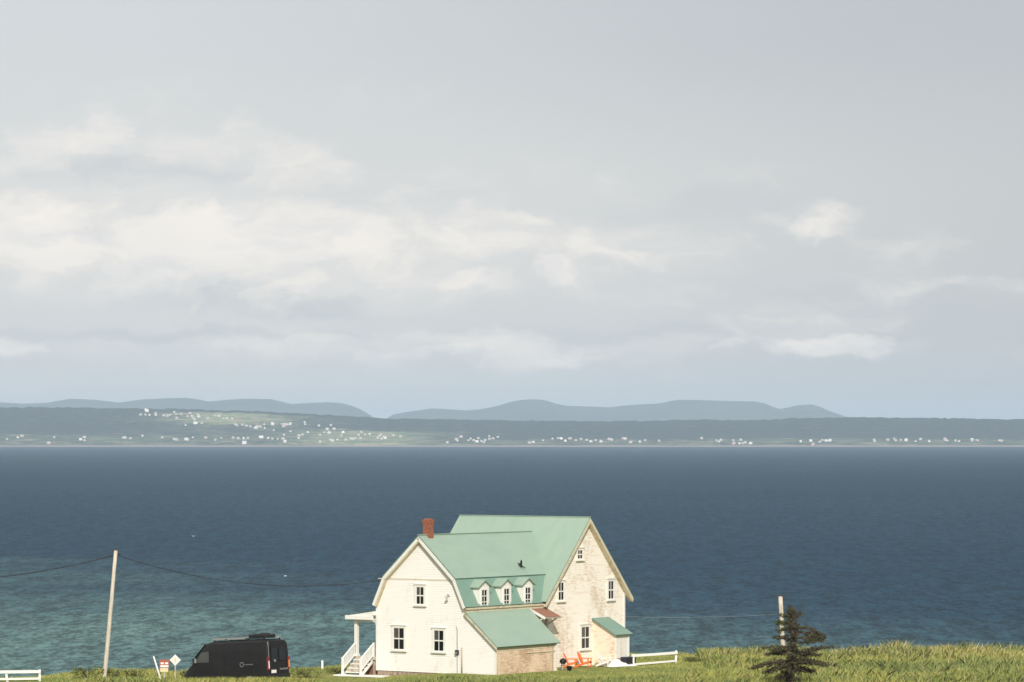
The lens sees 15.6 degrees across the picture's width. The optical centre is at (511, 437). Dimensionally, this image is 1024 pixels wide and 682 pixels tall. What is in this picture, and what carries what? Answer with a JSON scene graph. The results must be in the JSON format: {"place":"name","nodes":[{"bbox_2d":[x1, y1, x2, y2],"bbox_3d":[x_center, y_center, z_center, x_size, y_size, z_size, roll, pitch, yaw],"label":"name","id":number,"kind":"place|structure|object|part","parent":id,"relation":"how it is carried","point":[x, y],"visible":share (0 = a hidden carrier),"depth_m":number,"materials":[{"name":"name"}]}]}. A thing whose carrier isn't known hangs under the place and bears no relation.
{"place":"outdoors","nodes":[
{"label":"outdoors","id":0,"kind":"place"},
{"bbox_2d":[0,398,373,417],"bbox_3d":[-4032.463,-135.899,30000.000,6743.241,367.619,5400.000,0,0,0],"label":"mountains","id":1,"kind":"structure","parent":0,"point":[320,408],"depth_m":29251.38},
{"bbox_2d":[0,639,1023,681],"bbox_3d":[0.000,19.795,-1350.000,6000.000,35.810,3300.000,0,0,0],"label":"ground","id":2,"kind":"structure","parent":0,"point":[323,675],"depth_m":242.66,"materials":[{"name":"green plant"}]},
{"bbox_2d":[0,669,40,681],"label":"fence","id":3,"kind":"object","parent":2,"relation":"on","point":[6,672],"visible":1,"depth_m":239.37,"materials":[{"name":"white paint"}]},
{"bbox_2d":[70,666,104,677],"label":"shrub","id":4,"kind":"object","parent":2,"relation":"on","point":[81,669],"visible":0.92,"depth_m":240.55,"materials":[{"name":"green plant"}]},
{"bbox_2d":[102,549,119,677],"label":"utility pole","id":5,"kind":"object","parent":2,"relation":"on","point":[106,656],"visible":0.97,"depth_m":240.89,"materials":[{"name":"brown wood"}]},
{"bbox_2d":[0,555,113,576],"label":"overhead wire","id":6,"kind":"object","parent":5,"relation":"attached to","point":[57,568],"visible":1,"depth_m":240.15,"materials":[{"name":"grey metal"}]},
{"bbox_2d":[119,556,380,585],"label":"overhead wire","id":7,"kind":"object","parent":5,"relation":"attached to","point":[241,582],"visible":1,"depth_m":242.21,"materials":[{"name":"grey metal"}]},
{"bbox_2d":[107,669,123,677],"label":"shrub","id":8,"kind":"object","parent":2,"relation":"on","point":[112,672],"visible":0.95,"depth_m":241.52,"materials":[{"name":"green plant"}]},
{"bbox_2d":[124,669,147,676],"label":"shrub","id":9,"kind":"object","parent":2,"relation":"on","point":[133,672],"visible":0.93,"depth_m":241.90,"materials":[{"name":"green plant"}]},
{"bbox_2d":[153,656,160,677],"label":"stake","id":10,"kind":"object","parent":2,"relation":"on","point":[156,666],"visible":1,"depth_m":230.46,"materials":[{"name":"white paint"}]},
{"bbox_2d":[160,660,168,676],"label":"notice sign","id":11,"kind":"object","parent":2,"relation":"on","point":[164,664],"visible":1,"depth_m":240.09,"materials":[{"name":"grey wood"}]},
{"bbox_2d":[170,655,179,677],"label":"diamond sign","id":12,"kind":"object","parent":2,"relation":"on","point":[174,659],"visible":1,"depth_m":240.50,"materials":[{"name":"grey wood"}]},
{"bbox_2d":[184,633,289,678],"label":"camper van","id":13,"kind":"object","parent":2,"relation":"on","point":[254,655],"visible":0.86,"depth_m":234.98,"materials":[{"name":"black paint"}]},
{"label":"side window","id":14,"kind":"part","parent":13,"relation":"part of","materials":[{"name":"grey glass"}]},
{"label":"rear window","id":15,"kind":"part","parent":13,"relation":"part of","materials":[{"name":"black glass"}]},
{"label":"rear window","id":16,"kind":"part","parent":13,"relation":"part of","materials":[{"name":"black glass"}]},
{"bbox_2d":[289,667,321,677],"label":"shrub","id":17,"kind":"object","parent":2,"relation":"on","point":[303,673],"visible":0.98,"depth_m":242.81,"materials":[{"name":"green plant"}]},
{"bbox_2d":[325,667,345,673],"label":"shrub","id":18,"kind":"object","parent":2,"relation":"on","point":[335,670],"visible":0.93,"depth_m":246.92,"materials":[{"name":"green plant"}]},
{"bbox_2d":[333,674,389,677],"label":"boardwalk","id":19,"kind":"structure","parent":2,"relation":"on","point":[358,675],"depth_m":243.13,"materials":[{"name":"white paint"}]},
{"bbox_2d":[341,515,632,675],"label":"farmhouse","id":20,"kind":"object","parent":2,"relation":"on","point":[467,594],"visible":0.96,"depth_m":243.88,"materials":[{"name":"wood"}]},
{"bbox_2d":[390,624,406,651],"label":"window","id":21,"kind":"structure","parent":20,"relation":"in","point":[398,631],"depth_m":243.07,"materials":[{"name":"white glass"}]},
{"bbox_2d":[413,584,426,606],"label":"window","id":22,"kind":"structure","parent":20,"relation":"in","point":[419,589],"depth_m":242.01,"materials":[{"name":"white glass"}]},
{"bbox_2d":[431,627,446,653],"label":"window","id":23,"kind":"structure","parent":20,"relation":"in","point":[438,633],"depth_m":241.12,"materials":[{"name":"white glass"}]},
{"bbox_2d":[556,579,566,602],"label":"window","id":24,"kind":"structure","parent":20,"relation":"in","point":[561,587],"depth_m":247.81,"materials":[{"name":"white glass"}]},
{"bbox_2d":[575,547,584,560],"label":"window","id":25,"kind":"structure","parent":20,"relation":"in","point":[580,550],"depth_m":249.45,"materials":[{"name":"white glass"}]},
{"bbox_2d":[579,623,591,650],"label":"window","id":26,"kind":"structure","parent":20,"relation":"in","point":[585,629],"depth_m":249.93,"materials":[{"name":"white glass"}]},
{"bbox_2d":[606,578,615,600],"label":"window","id":27,"kind":"structure","parent":20,"relation":"in","point":[610,581],"depth_m":252.33,"materials":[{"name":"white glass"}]},
{"bbox_2d":[559,657,566,670],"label":"kettle grill","id":28,"kind":"object","parent":2,"relation":"on","point":[562,661],"visible":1,"depth_m":243.54,"materials":[{"name":"black metal"}]},
{"bbox_2d":[563,652,577,667],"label":"adirondack chair","id":29,"kind":"object","parent":2,"relation":"on","point":[572,663],"visible":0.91,"depth_m":246.65,"materials":[{"name":"orange paint"}]},
{"bbox_2d":[577,651,591,666],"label":"adirondack chair","id":30,"kind":"object","parent":2,"relation":"on","point":[580,658],"visible":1,"depth_m":248.04,"materials":[{"name":"orange paint"}]},
{"bbox_2d":[595,651,611,666],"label":"adirondack chair","id":31,"kind":"object","parent":2,"relation":"on","point":[600,658],"visible":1,"depth_m":249.01,"materials":[{"name":"white paint"}]},
{"bbox_2d":[604,659,636,666],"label":"tarpaulin","id":32,"kind":"object","parent":2,"relation":"on","point":[615,663],"visible":1,"depth_m":249.15,"materials":[{"name":"white paint"}]},
{"bbox_2d":[621,656,635,663],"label":"storage crate","id":33,"kind":"object","parent":2,"relation":"on","point":[628,659],"visible":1,"depth_m":250.06,"materials":[{"name":"grey plastic"}]},
{"bbox_2d":[631,650,677,664],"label":"fence","id":34,"kind":"object","parent":2,"relation":"on","point":[654,654],"visible":0.86,"depth_m":251.53,"materials":[{"name":"white paint"}]},
{"bbox_2d":[682,656,701,661],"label":"shrub","id":35,"kind":"object","parent":2,"relation":"on","point":[686,658],"visible":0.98,"depth_m":253.77,"materials":[{"name":"green plant"}]},
{"bbox_2d":[778,595,784,645],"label":"utility pole","id":36,"kind":"object","parent":2,"relation":"on","point":[780,601],"visible":0.54,"depth_m":260.46,"materials":[{"name":"brown wood"}]},
{"bbox_2d":[749,605,837,681],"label":"spruce tree","id":37,"kind":"object","parent":2,"relation":"on","point":[794,659],"visible":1,"depth_m":225.88,"materials":[{"name":"green plant"}]},
{"bbox_2d":[842,650,878,656],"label":"shrub","id":38,"kind":"object","parent":2,"relation":"on","point":[868,652],"visible":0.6,"depth_m":255.65,"materials":[{"name":"green plant"}]},
{"bbox_2d":[0,447,1023,677],"bbox_3d":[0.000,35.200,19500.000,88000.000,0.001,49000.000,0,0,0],"label":"sea","id":39,"kind":"structure","parent":0,"point":[840,547],"depth_m":1318.81,"materials":[{"name":"liquid"}]},
{"bbox_2d":[0,407,1023,446],"bbox_3d":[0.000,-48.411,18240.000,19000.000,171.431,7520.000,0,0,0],"label":"shore","id":40,"kind":"structure","parent":0,"point":[70,427],"depth_m":15198.21,"materials":[{"name":"grey"}]},
{"bbox_2d":[0,0,1023,419],"label":"sky","id":41,"kind":"structure","parent":0,"point":[379,208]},
{"bbox_2d":[387,399,844,421],"bbox_3d":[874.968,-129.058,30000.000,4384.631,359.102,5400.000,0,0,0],"label":"mountains","id":42,"kind":"structure","parent":0,"point":[531,409],"depth_m":29019.03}
]}

